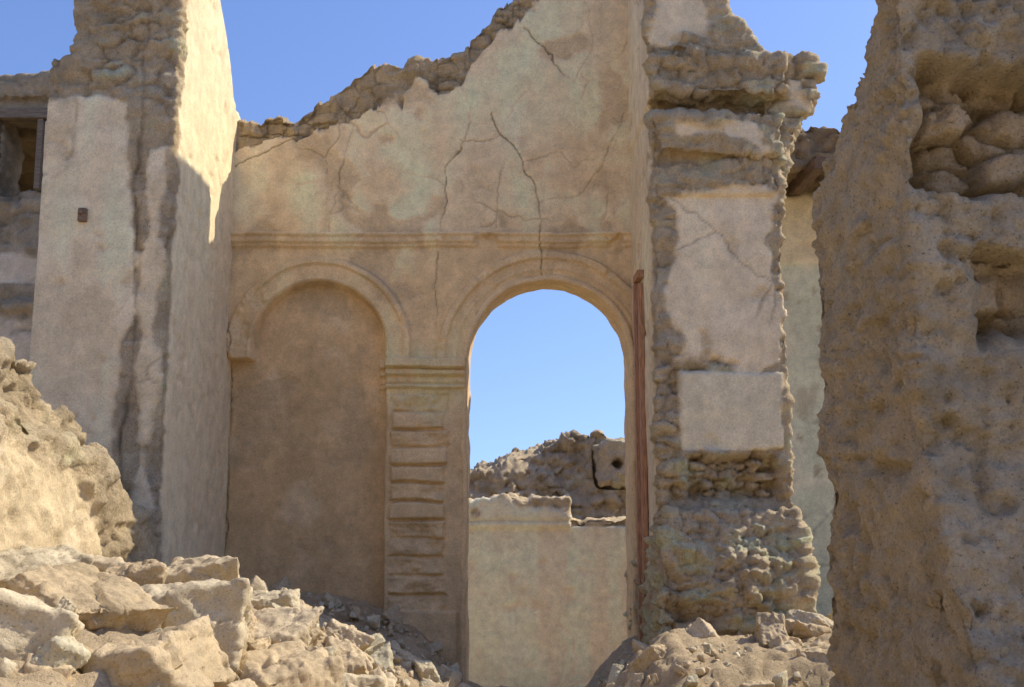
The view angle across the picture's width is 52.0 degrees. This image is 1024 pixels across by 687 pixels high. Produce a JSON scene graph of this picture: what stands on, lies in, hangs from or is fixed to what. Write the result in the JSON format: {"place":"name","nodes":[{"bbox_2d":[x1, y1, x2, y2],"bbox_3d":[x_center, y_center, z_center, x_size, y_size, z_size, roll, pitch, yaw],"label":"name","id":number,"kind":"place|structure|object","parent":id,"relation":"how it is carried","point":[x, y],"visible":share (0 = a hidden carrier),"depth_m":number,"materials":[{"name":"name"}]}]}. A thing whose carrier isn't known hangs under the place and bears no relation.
{"place":"outdoors","nodes":[
{"label":"outdoors","id":0,"kind":"place"},
{"bbox_2d":[29,0,240,566],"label":"ruined side wall","id":1,"kind":"structure","parent":0,"point":[132,370],"depth_m":8.52,"materials":[{"name":"beige paint"}]},
{"bbox_2d":[77,208,87,221],"bbox_3d":[-3.433,-1.027,8.395,0.065,0.110,0.090,0,-8,0],"label":"iron wall bracket","id":2,"kind":"object","parent":1,"relation":"attached to","point":[82,214],"visible":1,"depth_m":8.37,"materials":[{"name":"brown metal"}]},
{"bbox_2d":[0,588,835,686],"bbox_3d":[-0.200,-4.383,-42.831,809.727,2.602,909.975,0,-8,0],"label":"ground","id":3,"kind":"structure","parent":0,"point":[757,664],"depth_m":6.63,"materials":[{"name":"beige stone"}]},
{"bbox_2d":[0,70,51,361],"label":"distant ruined wall","id":4,"kind":"structure","parent":3,"relation":"on","point":[19,223],"depth_m":12.32,"materials":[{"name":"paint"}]},
{"bbox_2d":[0,108,47,191],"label":"window frame","id":5,"kind":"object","parent":4,"relation":"attached to","point":[39,115],"depth_m":12.38,"materials":[{"name":"grey wood"}]},
{"bbox_2d":[19,128,36,191],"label":"wall","id":6,"kind":"structure","parent":3,"relation":"on","point":[28,147],"depth_m":13.87,"materials":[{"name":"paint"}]},
{"bbox_2d":[0,336,158,562],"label":"mud brick wall","id":7,"kind":"structure","parent":3,"relation":"on","point":[60,482],"depth_m":6.03,"materials":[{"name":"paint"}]},
{"bbox_2d":[0,544,471,686],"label":"rubble heap","id":8,"kind":"object","parent":3,"relation":"on","point":[199,621],"visible":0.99,"depth_m":4.82,"materials":[{"name":"stone"}]},
{"bbox_2d":[468,429,625,519],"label":"collapsed wall","id":9,"kind":"structure","parent":3,"relation":"on","point":[586,473],"depth_m":15.65,"materials":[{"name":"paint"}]},
{"bbox_2d":[468,492,627,686],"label":"courtyard wall","id":10,"kind":"structure","parent":3,"relation":"on","point":[547,590],"depth_m":14.64,"materials":[{"name":"paint"}]},
{"bbox_2d":[592,609,833,686],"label":"rubble heap","id":11,"kind":"object","parent":3,"relation":"on","point":[776,631],"visible":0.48,"depth_m":7.09,"materials":[{"name":"stone"}]},
{"bbox_2d":[622,0,828,643],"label":"ruined pier","id":12,"kind":"structure","parent":3,"relation":"on","point":[723,102],"depth_m":8.63,"materials":[{"name":"beige stone"}]},
{"bbox_2d":[633,269,648,641],"bbox_3d":[1.130,1.217,9.129,0.070,3.730,0.320,0,-8,0],"label":"wooden door frame","id":13,"kind":"object","parent":12,"relation":"attached to","point":[640,421],"visible":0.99,"depth_m":9.16,"materials":[{"name":"orange wood"}]},
{"bbox_2d":[780,126,839,616],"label":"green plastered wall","id":14,"kind":"structure","parent":3,"relation":"on","point":[812,498],"depth_m":11.83,"materials":[{"name":"paint"}]},
{"bbox_2d":[788,156,825,195],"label":"roof beams","id":15,"kind":"structure","parent":14,"relation":"attached to","point":[805,178],"depth_m":11.50,"materials":[{"name":"brown wood"}]},
{"bbox_2d":[811,0,1023,686],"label":"mud brick wall","id":16,"kind":"structure","parent":3,"relation":"on","point":[917,226],"depth_m":3.80,"materials":[{"name":"mud brick"},{"name":"dried mud"},{"name":"stone"}]},
{"bbox_2d":[224,0,637,683],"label":"ruined arched wall","id":17,"kind":"structure","parent":0,"point":[404,232],"depth_m":10.21,"materials":[{"name":"beige paint"}]},
{"bbox_2d":[0,0,877,468],"label":"sky","id":18,"kind":"structure","parent":0,"point":[544,364],"materials":[{"name":"blue"}]}
]}

